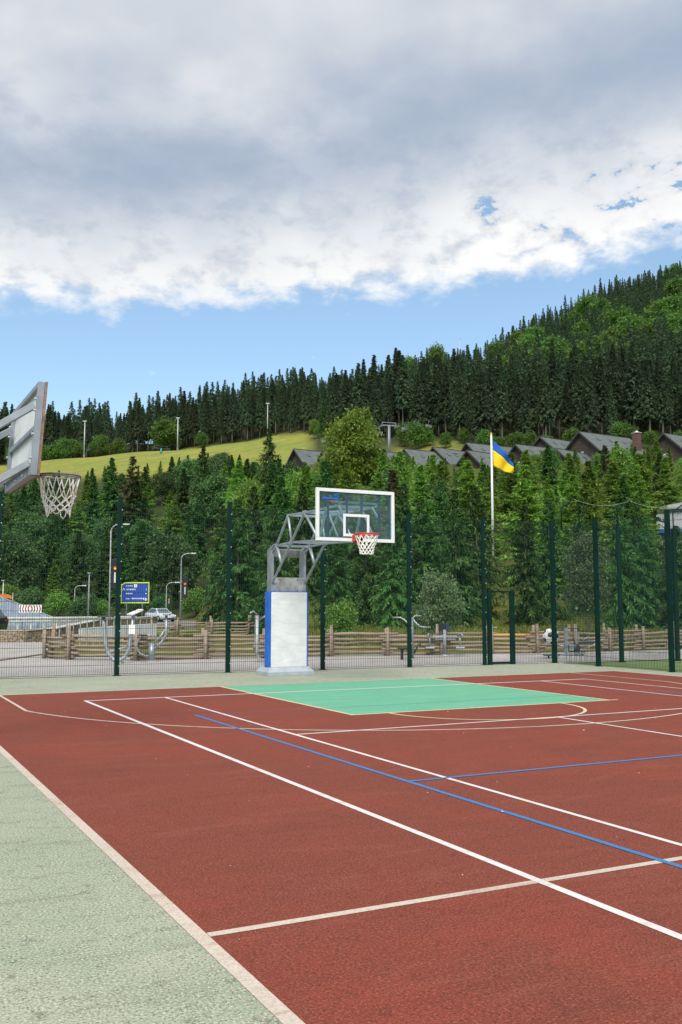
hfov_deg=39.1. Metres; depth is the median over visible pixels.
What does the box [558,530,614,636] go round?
broadleaf tree
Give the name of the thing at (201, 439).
broadleaf tree
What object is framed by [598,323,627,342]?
broadleaf tree
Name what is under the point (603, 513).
spruce tree
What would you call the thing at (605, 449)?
spruce tree
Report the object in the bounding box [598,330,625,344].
broadleaf tree
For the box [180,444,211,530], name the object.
spruce tree
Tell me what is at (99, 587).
spruce tree
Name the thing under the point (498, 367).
forest spruce
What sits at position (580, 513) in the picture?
spruce tree
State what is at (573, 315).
broadleaf tree
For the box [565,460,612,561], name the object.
young conifer
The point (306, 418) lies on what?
forest spruce
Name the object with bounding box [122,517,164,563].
broadleaf tree
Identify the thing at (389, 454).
chalet
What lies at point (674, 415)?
forest spruce
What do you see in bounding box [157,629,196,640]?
verge
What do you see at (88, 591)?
street lamp
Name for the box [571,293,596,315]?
broadleaf tree
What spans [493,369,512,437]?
forest spruce
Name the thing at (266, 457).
spruce tree
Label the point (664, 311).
broadleaf tree
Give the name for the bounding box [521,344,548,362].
broadleaf tree
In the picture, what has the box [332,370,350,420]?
forest spruce
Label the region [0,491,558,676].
fence
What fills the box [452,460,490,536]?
young conifer
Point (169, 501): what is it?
young conifer
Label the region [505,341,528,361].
broadleaf tree
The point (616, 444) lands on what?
young conifer
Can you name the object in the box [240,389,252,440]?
forest spruce
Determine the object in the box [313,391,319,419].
forest spruce
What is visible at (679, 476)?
broadleaf tree
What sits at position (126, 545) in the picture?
spruce tree
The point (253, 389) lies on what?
forest spruce
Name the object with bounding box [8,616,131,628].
guard rail
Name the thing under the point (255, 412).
forest spruce
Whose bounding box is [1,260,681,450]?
spruce forest
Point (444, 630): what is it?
fitness machine
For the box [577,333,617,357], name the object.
broadleaf tree
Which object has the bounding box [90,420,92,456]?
forest spruce
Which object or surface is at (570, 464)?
young conifer
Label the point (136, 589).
direction sign
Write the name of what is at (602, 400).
forest spruce
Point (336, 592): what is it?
spruce tree
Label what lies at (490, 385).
forest spruce
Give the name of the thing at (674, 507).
white house
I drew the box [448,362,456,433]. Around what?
forest spruce
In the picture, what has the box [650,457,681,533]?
young conifer
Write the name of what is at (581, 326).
broadleaf tree
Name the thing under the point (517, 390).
forest spruce
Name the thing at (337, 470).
young conifer
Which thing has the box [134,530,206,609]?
broadleaf tree
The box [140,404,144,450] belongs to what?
forest spruce
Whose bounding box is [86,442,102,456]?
broadleaf tree
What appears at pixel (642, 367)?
forest spruce
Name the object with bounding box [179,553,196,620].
street lamp
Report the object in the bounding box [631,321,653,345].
broadleaf tree
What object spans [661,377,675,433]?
forest spruce
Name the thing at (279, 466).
spruce tree
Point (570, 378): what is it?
forest spruce
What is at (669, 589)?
fence
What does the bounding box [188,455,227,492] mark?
broadleaf tree
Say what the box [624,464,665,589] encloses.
young conifer
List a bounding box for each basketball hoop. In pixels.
[0,381,80,518]
[256,487,394,676]
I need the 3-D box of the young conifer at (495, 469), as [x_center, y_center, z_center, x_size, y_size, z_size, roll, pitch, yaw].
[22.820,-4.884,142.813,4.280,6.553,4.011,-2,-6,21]
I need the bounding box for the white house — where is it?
[654,502,681,564]
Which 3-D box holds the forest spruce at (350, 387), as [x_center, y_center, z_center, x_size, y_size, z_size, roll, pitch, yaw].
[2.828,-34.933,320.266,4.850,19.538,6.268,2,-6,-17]
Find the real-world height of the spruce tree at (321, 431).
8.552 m
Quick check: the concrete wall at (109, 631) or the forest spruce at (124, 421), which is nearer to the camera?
the concrete wall at (109, 631)
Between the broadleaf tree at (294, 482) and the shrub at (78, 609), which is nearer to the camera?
the broadleaf tree at (294, 482)
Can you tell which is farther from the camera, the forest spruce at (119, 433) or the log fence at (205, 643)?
the forest spruce at (119, 433)
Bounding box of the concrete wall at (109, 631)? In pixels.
[78,624,156,639]
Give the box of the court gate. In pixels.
[486,591,515,664]
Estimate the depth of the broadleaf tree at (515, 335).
515.09 m
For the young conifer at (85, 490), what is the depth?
195.71 m
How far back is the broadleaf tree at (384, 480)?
91.16 m
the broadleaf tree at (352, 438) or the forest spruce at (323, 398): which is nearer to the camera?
the broadleaf tree at (352, 438)
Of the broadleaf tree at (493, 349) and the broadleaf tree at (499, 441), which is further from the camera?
the broadleaf tree at (493, 349)
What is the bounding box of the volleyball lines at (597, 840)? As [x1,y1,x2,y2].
[195,690,681,867]
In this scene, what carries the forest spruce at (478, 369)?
on the ground at (286, 443)
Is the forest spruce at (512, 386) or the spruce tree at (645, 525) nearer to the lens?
the spruce tree at (645, 525)
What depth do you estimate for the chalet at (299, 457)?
197.93 m
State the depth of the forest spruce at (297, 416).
404.37 m
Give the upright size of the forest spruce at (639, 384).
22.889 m
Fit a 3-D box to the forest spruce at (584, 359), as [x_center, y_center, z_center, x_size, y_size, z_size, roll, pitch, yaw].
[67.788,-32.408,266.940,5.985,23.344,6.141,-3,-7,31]
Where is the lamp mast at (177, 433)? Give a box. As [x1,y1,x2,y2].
[176,417,179,450]
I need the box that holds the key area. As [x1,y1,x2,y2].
[226,678,603,713]
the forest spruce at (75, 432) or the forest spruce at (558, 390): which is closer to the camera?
the forest spruce at (558, 390)
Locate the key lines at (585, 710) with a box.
[223,678,616,719]
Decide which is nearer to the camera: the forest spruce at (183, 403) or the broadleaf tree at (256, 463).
the broadleaf tree at (256, 463)
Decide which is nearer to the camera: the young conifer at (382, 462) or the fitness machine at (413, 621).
the fitness machine at (413, 621)
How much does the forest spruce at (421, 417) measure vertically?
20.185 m
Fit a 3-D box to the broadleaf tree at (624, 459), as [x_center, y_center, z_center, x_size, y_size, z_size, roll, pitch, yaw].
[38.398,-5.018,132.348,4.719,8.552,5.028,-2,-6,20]
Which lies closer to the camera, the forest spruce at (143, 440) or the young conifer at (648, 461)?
the young conifer at (648, 461)
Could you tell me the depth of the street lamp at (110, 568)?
91.82 m
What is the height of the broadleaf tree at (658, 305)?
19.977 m
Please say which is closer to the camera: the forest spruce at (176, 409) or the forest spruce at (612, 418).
the forest spruce at (612, 418)
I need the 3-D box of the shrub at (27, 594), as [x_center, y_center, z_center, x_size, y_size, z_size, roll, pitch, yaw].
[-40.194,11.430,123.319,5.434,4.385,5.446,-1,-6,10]
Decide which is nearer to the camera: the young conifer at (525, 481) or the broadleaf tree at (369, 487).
the young conifer at (525, 481)
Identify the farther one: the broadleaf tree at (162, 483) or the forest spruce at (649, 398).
the forest spruce at (649, 398)
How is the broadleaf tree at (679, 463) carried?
on the ground at (286, 443)
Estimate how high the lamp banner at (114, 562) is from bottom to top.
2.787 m
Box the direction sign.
[121,582,149,616]
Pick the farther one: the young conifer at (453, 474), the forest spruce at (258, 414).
the forest spruce at (258, 414)
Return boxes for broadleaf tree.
[0,527,48,593]
[1,523,17,547]
[2,500,12,525]
[3,480,45,518]
[11,509,52,552]
[34,494,75,532]
[38,476,71,505]
[41,445,47,460]
[44,443,62,459]
[50,551,92,595]
[52,437,72,458]
[60,531,100,573]
[64,438,85,457]
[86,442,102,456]
[89,514,122,550]
[91,434,112,455]
[98,493,106,515]
[110,438,128,453]
[116,472,127,492]
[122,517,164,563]
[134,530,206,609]
[147,470,176,505]
[148,415,184,450]
[152,434,171,450]
[171,457,196,493]
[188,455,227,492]
[188,479,199,513]
[189,470,231,535]
[193,432,210,447]
[206,538,215,563]
[207,562,215,582]
[215,452,229,468]
[225,478,264,533]
[225,482,233,504]
[240,491,264,542]
[244,477,263,491]
[249,461,259,469]
[281,459,300,480]
[282,466,314,512]
[308,419,320,439]
[309,469,320,487]
[311,404,390,489]
[353,482,366,518]
[357,481,384,513]
[370,464,424,509]
[382,465,424,510]
[390,451,408,465]
[394,423,408,446]
[404,355,416,371]
[404,420,430,448]
[410,477,457,534]
[412,466,428,481]
[412,605,417,624]
[415,567,469,634]
[423,424,435,445]
[424,341,447,366]
[437,431,453,447]
[452,470,474,489]
[457,428,469,443]
[474,429,494,444]
[484,340,504,358]
[492,356,509,368]
[492,436,504,445]
[495,462,519,507]
[501,329,526,345]
[504,430,523,446]
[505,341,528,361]
[515,331,539,344]
[519,338,540,349]
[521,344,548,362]
[521,432,536,445]
[524,325,546,341]
[530,452,543,480]
[535,488,563,515]
[540,333,570,360]
[550,447,559,467]
[555,496,577,533]
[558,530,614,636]
[559,309,584,327]
[561,426,578,440]
[563,338,594,357]
[564,341,602,363]
[569,319,592,335]
[570,330,589,344]
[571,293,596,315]
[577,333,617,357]
[586,451,613,476]
[588,297,610,319]
[595,337,638,367]
[596,303,636,330]
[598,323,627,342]
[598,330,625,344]
[606,444,634,486]
[607,420,630,436]
[612,313,646,344]
[623,425,638,439]
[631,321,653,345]
[641,298,670,322]
[641,429,657,448]
[642,307,661,321]
[644,317,662,327]
[656,307,675,322]
[657,293,681,314]
[661,275,681,296]
[661,310,681,336]
[669,263,681,274]
[673,326,681,344]
[673,429,681,434]
[673,458,681,483]
[674,463,681,498]
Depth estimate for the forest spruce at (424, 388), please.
295.25 m
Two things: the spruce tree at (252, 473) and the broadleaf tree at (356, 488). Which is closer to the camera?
the broadleaf tree at (356, 488)
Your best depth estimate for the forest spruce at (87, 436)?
409.80 m
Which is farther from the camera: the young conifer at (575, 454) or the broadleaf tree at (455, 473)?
the young conifer at (575, 454)
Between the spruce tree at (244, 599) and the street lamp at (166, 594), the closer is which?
the spruce tree at (244, 599)
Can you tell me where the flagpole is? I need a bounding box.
[490,433,493,565]
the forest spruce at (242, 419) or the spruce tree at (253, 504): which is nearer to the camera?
the spruce tree at (253, 504)
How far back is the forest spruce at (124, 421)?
433.01 m
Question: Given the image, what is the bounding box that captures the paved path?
[0,642,681,678]
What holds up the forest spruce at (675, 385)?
on the ground at (286, 443)
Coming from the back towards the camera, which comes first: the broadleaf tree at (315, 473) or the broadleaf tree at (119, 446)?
the broadleaf tree at (119, 446)
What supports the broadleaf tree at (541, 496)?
on the ground at (286, 443)
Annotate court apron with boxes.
[0,663,681,1023]
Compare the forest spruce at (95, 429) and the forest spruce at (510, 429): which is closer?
the forest spruce at (510, 429)
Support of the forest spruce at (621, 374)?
on the ground at (286, 443)
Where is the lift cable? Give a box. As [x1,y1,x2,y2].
[318,414,467,435]
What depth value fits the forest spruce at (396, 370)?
299.52 m
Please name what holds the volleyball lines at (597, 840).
on the court surface
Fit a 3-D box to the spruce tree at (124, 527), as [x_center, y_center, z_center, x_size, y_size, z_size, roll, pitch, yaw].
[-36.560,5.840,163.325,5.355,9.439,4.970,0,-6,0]
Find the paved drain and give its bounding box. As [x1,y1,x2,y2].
[0,653,48,660]
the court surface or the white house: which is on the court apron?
the court surface
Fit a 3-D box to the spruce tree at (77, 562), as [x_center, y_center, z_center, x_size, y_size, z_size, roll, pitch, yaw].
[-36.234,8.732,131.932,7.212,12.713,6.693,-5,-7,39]
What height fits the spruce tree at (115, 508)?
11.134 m
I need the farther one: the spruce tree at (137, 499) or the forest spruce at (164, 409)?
the forest spruce at (164, 409)
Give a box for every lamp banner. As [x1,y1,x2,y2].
[111,559,116,587]
[182,577,187,597]
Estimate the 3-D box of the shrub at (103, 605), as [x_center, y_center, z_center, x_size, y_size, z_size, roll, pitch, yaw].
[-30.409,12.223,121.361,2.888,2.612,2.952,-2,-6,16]
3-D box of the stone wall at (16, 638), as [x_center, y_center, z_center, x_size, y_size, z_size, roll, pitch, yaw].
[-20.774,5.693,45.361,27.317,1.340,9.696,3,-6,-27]
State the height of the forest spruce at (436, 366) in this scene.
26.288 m
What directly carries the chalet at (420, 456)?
on the ground at (286, 443)
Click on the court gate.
(511, 627)
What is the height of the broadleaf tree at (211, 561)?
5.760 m
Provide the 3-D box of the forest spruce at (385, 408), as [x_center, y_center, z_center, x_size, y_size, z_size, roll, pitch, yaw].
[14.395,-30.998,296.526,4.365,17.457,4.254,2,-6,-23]
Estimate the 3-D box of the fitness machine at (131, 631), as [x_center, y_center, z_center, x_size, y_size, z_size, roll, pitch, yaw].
[-6.217,3.506,27.089,1.263,1.520,0.477,0,-6,0]
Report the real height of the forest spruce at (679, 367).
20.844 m
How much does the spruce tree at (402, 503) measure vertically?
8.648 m
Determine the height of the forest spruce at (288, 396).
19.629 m
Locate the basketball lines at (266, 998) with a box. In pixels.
[0,671,681,1023]
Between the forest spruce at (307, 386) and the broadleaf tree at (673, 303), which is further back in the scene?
the broadleaf tree at (673, 303)
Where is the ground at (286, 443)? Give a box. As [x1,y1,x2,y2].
[0,299,681,662]
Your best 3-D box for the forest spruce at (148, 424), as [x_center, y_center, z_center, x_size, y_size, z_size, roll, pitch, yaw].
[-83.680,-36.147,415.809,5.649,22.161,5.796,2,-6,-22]
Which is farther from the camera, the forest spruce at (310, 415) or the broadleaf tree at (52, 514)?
the forest spruce at (310, 415)
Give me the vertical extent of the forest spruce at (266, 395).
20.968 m
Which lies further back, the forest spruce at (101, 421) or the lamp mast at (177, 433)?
the forest spruce at (101, 421)
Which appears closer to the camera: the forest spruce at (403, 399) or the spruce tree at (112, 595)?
the spruce tree at (112, 595)
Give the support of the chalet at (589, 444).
on the ground at (286, 443)
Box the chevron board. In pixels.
[19,605,41,628]
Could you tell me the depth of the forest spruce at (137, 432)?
409.06 m
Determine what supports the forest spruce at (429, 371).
on the ground at (286, 443)
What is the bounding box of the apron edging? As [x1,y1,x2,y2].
[3,663,537,678]
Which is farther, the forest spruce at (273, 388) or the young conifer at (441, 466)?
the forest spruce at (273, 388)
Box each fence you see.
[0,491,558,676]
[42,623,681,660]
[151,615,264,635]
[554,509,681,671]
[560,499,681,661]
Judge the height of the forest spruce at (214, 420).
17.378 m
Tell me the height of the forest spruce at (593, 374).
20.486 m
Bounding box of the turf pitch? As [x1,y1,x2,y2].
[566,660,681,672]
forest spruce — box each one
[0,409,5,462]
[0,429,2,449]
[3,435,8,455]
[4,407,8,459]
[5,404,13,443]
[43,404,55,459]
[44,414,57,459]
[52,413,61,458]
[58,427,62,457]
[62,420,67,458]
[66,413,71,458]
[68,427,74,457]
[73,421,78,441]
[76,406,91,452]
[77,405,90,457]
[82,418,90,457]
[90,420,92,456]
[91,418,99,456]
[97,406,103,455]
[98,414,106,455]
[103,408,114,453]
[107,421,113,454]
[115,413,124,439]
[115,419,123,453]
[122,413,125,440]
[124,402,134,451]
[124,409,138,451]
[124,414,130,452]
[130,404,142,451]
[135,397,141,449]
[138,409,147,451]
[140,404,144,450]
[142,404,152,450]
[150,402,162,450]
[152,401,156,450]
[160,399,167,450]
[165,393,171,444]
[166,404,173,450]
[173,401,183,449]
[175,402,185,448]
[177,391,189,447]
[182,402,191,447]
[184,402,197,446]
[188,404,200,446]
[198,403,202,428]
[199,389,212,443]
[200,402,209,434]
[203,407,213,445]
[210,396,217,440]
[211,405,217,442]
[214,399,228,437]
[217,394,233,442]
[218,416,225,443]
[224,387,240,443]
[233,402,241,439]
[238,381,246,437]
[239,396,245,439]
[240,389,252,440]
[244,386,258,428]
[250,391,255,438]
[252,392,265,437]
[253,393,257,438]
[260,388,274,428]
[260,391,265,434]
[262,388,267,432]
[270,380,279,431]
[271,390,280,435]
[272,385,283,431]
[278,388,287,432]
[280,389,282,426]
[286,387,293,430]
[286,396,294,433]
[291,374,298,426]
[294,390,303,429]
[296,381,302,428]
[298,371,303,387]
[299,381,307,431]
[303,381,314,423]
[303,400,309,429]
[305,375,309,427]
[305,387,314,432]
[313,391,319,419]
[316,385,327,420]
[324,379,340,425]
[325,378,332,408]
[326,389,337,427]
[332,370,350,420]
[334,372,342,403]
[338,374,342,401]
[347,385,354,412]
[348,379,351,400]
[349,363,371,425]
[360,359,369,415]
[367,355,382,417]
[367,374,384,426]
[368,379,383,435]
[378,364,384,430]
[378,385,384,431]
[379,355,393,397]
[380,367,396,434]
[380,379,395,426]
[382,384,388,437]
[390,350,409,422]
[391,347,397,429]
[393,392,401,432]
[394,355,412,424]
[396,379,412,422]
[407,374,424,419]
[409,375,429,426]
[419,356,431,427]
[420,367,429,428]
[424,354,442,435]
[425,358,433,423]
[428,369,451,436]
[434,369,452,432]
[440,363,452,432]
[443,366,449,430]
[447,348,456,430]
[448,355,467,411]
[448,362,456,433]
[448,371,468,424]
[448,378,465,440]
[452,377,469,441]
[460,361,468,419]
[466,361,487,428]
[466,368,475,411]
[466,376,477,442]
[467,393,480,441]
[472,371,495,442]
[484,366,503,432]
[485,353,496,434]
[491,356,511,436]
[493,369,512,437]
[504,354,514,432]
[505,367,511,430]
[507,371,515,434]
[509,374,520,424]
[509,374,521,429]
[513,375,533,432]
[517,371,540,432]
[518,381,537,439]
[531,358,539,433]
[533,379,550,435]
[533,380,540,436]
[535,367,542,432]
[537,365,557,435]
[546,349,557,432]
[546,377,557,435]
[552,360,570,438]
[558,382,574,430]
[561,351,577,422]
[563,361,572,429]
[570,370,590,431]
[571,341,580,422]
[576,361,584,431]
[577,361,602,432]
[581,355,586,380]
[584,366,601,432]
[592,366,598,432]
[593,357,610,433]
[602,382,618,432]
[606,343,617,389]
[607,360,625,422]
[616,363,626,422]
[617,349,627,417]
[619,352,639,426]
[622,341,651,427]
[635,359,641,430]
[635,359,661,431]
[637,366,657,444]
[639,360,643,427]
[647,359,657,430]
[653,360,662,431]
[655,361,675,432]
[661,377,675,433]
[664,377,679,433]
[669,357,680,432]
[669,376,681,431]
[671,365,681,431]
[677,362,681,429]
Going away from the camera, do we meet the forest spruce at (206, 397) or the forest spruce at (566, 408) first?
the forest spruce at (566, 408)
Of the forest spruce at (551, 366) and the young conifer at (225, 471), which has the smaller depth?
the young conifer at (225, 471)
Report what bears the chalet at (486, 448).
on the ground at (286, 443)
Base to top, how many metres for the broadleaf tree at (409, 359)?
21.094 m
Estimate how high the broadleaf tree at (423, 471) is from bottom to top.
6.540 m
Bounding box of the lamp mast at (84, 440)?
[83,421,86,457]
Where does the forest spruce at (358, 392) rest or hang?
on the ground at (286, 443)
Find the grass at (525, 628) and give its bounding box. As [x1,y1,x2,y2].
[124,595,681,652]
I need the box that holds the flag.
[493,441,513,473]
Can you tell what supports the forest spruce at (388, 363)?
on the ground at (286, 443)
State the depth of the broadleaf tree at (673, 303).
474.10 m
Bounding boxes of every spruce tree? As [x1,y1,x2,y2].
[1,486,7,511]
[4,523,12,533]
[5,486,33,530]
[28,478,51,532]
[32,517,65,589]
[33,524,64,600]
[57,505,71,553]
[60,530,99,609]
[80,468,97,511]
[82,475,103,536]
[89,457,129,546]
[92,529,115,588]
[92,552,113,604]
[95,513,123,576]
[98,466,117,498]
[102,543,133,607]
[105,492,122,531]
[116,456,158,532]
[122,476,147,535]
[122,519,132,564]
[122,535,136,582]
[124,521,153,604]
[140,467,155,506]
[142,463,151,484]
[142,495,155,526]
[150,531,179,600]
[163,456,178,494]
[173,468,190,521]
[179,516,204,574]
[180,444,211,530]
[190,502,211,562]
[191,505,236,627]
[201,498,266,633]
[214,485,267,621]
[227,455,235,483]
[228,463,234,488]
[243,459,250,480]
[243,505,298,634]
[245,462,257,483]
[251,428,281,486]
[251,463,292,554]
[254,476,293,565]
[262,461,274,495]
[262,486,291,576]
[273,458,291,525]
[276,483,332,600]
[301,460,344,591]
[308,527,368,628]
[310,461,342,505]
[316,414,324,436]
[318,494,369,606]
[320,405,326,430]
[323,406,330,433]
[344,505,400,624]
[366,513,420,628]
[377,468,406,583]
[378,483,422,603]
[399,498,456,624]
[422,481,453,588]
[432,489,494,627]
[456,486,508,619]
[478,464,498,533]
[494,505,550,626]
[524,499,577,620]
[536,445,562,503]
[553,489,560,512]
[561,499,608,616]
[590,505,660,629]
[596,454,606,479]
[598,446,611,512]
[598,469,619,548]
[601,475,632,582]
[614,499,662,596]
[623,516,667,627]
[629,446,641,471]
[644,526,681,629]
[649,475,660,535]
[650,453,669,515]
[653,541,680,597]
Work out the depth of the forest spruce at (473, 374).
285.64 m
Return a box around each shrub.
[0,584,21,600]
[9,585,48,611]
[43,589,71,616]
[64,593,99,616]
[91,598,114,615]
[124,603,147,616]
[147,593,174,611]
[179,586,206,616]
[317,596,359,644]
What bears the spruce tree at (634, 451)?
on the ground at (286, 443)
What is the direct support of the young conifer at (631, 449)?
on the ground at (286, 443)
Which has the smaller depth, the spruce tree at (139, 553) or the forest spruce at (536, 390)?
the spruce tree at (139, 553)
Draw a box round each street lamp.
[87,573,89,616]
[108,524,129,615]
[165,582,179,607]
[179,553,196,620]
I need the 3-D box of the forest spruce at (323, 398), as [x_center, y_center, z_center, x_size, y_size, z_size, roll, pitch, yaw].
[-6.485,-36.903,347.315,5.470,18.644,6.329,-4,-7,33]
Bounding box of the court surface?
[0,671,681,1023]
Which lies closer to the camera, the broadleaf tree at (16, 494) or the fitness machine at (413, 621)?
the fitness machine at (413, 621)
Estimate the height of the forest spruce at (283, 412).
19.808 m
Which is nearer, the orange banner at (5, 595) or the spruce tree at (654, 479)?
the orange banner at (5, 595)
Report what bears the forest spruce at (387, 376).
on the ground at (286, 443)
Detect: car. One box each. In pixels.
[0,610,8,629]
[145,608,175,621]
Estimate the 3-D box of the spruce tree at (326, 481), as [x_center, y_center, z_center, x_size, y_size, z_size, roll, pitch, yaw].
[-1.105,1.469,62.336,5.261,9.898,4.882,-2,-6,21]
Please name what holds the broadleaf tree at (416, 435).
on the ground at (286, 443)
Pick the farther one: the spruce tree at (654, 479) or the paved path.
the spruce tree at (654, 479)
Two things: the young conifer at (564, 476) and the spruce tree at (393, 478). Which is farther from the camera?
the young conifer at (564, 476)
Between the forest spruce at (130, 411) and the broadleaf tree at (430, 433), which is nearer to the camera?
the broadleaf tree at (430, 433)
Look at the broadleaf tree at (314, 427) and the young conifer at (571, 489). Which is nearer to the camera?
the young conifer at (571, 489)
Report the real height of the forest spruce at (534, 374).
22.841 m
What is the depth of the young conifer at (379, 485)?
73.79 m
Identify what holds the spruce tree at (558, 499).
on the ground at (286, 443)
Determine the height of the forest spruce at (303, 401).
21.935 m
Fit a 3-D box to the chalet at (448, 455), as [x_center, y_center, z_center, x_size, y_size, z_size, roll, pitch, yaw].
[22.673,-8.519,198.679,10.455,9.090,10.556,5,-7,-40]
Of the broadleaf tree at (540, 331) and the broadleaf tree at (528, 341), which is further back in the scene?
the broadleaf tree at (540, 331)
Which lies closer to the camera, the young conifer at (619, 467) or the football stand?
the football stand
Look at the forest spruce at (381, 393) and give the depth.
306.26 m
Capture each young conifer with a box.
[4,494,16,528]
[42,561,68,607]
[67,500,91,545]
[76,474,97,519]
[140,482,158,520]
[156,461,162,473]
[156,491,183,533]
[156,499,184,542]
[201,530,222,578]
[209,460,247,537]
[219,466,229,501]
[287,462,314,526]
[295,465,314,505]
[326,462,359,534]
[331,458,343,493]
[359,472,388,557]
[371,452,390,483]
[373,451,415,577]
[378,469,412,549]
[409,464,445,542]
[410,456,415,466]
[425,454,446,494]
[425,455,437,482]
[429,460,453,498]
[429,474,436,489]
[450,465,455,486]
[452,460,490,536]
[454,457,464,489]
[456,462,504,579]
[458,498,501,571]
[462,472,502,557]
[483,466,508,554]
[489,464,546,585]
[492,462,500,495]
[496,452,528,539]
[496,477,511,522]
[511,449,543,527]
[514,451,545,515]
[524,489,567,592]
[537,478,573,568]
[554,468,569,502]
[555,458,581,501]
[556,449,562,468]
[556,475,591,568]
[556,482,614,602]
[558,453,581,491]
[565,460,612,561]
[572,447,581,479]
[587,471,603,512]
[590,455,602,500]
[595,461,624,556]
[600,453,670,571]
[611,441,619,458]
[616,461,630,493]
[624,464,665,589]
[629,444,633,457]
[643,446,652,469]
[643,452,653,481]
[650,440,671,483]
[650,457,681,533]
[666,446,675,476]
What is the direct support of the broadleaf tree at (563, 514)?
on the ground at (286, 443)
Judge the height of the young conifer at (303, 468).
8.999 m
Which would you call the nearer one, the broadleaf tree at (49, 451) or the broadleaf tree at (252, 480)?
the broadleaf tree at (252, 480)
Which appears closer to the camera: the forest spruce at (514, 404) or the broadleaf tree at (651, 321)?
the forest spruce at (514, 404)
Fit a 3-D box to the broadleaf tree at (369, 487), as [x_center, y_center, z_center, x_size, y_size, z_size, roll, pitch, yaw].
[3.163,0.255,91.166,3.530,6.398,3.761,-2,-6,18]
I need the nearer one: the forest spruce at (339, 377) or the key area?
the key area
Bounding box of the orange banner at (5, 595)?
[0,594,12,600]
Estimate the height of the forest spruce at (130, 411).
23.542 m
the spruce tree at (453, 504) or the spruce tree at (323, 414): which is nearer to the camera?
the spruce tree at (453, 504)
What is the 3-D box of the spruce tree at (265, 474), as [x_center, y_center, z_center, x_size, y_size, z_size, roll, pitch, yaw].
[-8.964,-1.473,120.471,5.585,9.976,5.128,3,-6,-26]
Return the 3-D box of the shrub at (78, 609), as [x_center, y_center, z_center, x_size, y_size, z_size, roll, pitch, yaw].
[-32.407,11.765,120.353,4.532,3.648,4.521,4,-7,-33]
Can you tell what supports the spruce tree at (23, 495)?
on the ground at (286, 443)
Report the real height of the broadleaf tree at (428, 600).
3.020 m
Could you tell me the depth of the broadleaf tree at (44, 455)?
400.05 m
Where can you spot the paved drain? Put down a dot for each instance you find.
(22, 656)
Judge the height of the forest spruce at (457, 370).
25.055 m
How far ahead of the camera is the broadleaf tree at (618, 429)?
236.46 m
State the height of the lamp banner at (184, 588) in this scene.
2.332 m
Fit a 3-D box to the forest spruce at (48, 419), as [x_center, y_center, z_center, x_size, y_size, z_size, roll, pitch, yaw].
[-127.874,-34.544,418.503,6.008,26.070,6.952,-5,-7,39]
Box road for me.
[7,620,195,628]
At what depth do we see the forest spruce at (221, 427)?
410.14 m
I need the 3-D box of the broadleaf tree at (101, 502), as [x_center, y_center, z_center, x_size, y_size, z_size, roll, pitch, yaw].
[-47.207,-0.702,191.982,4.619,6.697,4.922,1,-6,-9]
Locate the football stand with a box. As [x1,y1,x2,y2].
[542,628,559,657]
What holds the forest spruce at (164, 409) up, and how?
on the ground at (286, 443)
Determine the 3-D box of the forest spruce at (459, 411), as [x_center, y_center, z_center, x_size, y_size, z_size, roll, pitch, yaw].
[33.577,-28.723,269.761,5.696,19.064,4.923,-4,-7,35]
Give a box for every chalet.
[284,448,324,467]
[381,451,396,459]
[402,448,460,465]
[429,446,464,464]
[455,450,492,467]
[461,442,511,453]
[507,444,553,462]
[532,436,569,448]
[554,448,590,463]
[565,431,643,458]
[642,433,681,461]
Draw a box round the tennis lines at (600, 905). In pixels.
[85,679,681,939]
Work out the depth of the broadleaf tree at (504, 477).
122.69 m
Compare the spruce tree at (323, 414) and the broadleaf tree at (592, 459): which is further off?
the spruce tree at (323, 414)
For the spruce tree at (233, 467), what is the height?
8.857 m
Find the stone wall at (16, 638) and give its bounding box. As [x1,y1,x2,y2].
[0,616,156,641]
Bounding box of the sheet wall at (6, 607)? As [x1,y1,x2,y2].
[0,597,52,625]
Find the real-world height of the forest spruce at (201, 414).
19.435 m
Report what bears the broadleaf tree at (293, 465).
on the ground at (286, 443)
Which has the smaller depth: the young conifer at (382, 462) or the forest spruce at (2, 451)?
the young conifer at (382, 462)
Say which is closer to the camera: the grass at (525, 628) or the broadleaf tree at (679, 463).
the grass at (525, 628)
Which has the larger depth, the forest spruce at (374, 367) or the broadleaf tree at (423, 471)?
the forest spruce at (374, 367)
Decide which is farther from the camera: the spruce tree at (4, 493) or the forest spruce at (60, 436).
the forest spruce at (60, 436)
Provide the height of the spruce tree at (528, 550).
6.794 m
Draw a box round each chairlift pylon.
[152,445,169,453]
[379,422,398,451]
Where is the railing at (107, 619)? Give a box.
[52,618,152,644]
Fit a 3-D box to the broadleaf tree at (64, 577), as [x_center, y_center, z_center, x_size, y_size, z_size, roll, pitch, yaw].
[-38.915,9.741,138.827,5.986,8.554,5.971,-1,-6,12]
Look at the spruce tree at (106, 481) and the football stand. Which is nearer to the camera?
the football stand
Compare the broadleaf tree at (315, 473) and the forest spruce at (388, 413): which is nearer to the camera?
the broadleaf tree at (315, 473)
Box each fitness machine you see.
[97,609,142,663]
[136,614,170,661]
[249,611,264,662]
[392,615,430,659]
[425,623,464,655]
[557,627,604,655]
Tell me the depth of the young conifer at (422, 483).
64.97 m
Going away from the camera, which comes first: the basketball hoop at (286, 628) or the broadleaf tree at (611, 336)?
the basketball hoop at (286, 628)
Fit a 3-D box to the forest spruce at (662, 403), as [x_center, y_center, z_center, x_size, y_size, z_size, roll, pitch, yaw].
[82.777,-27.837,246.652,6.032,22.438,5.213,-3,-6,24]
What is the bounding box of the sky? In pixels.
[0,0,681,443]
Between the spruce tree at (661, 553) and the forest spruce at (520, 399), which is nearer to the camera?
the spruce tree at (661, 553)
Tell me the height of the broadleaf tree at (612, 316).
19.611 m

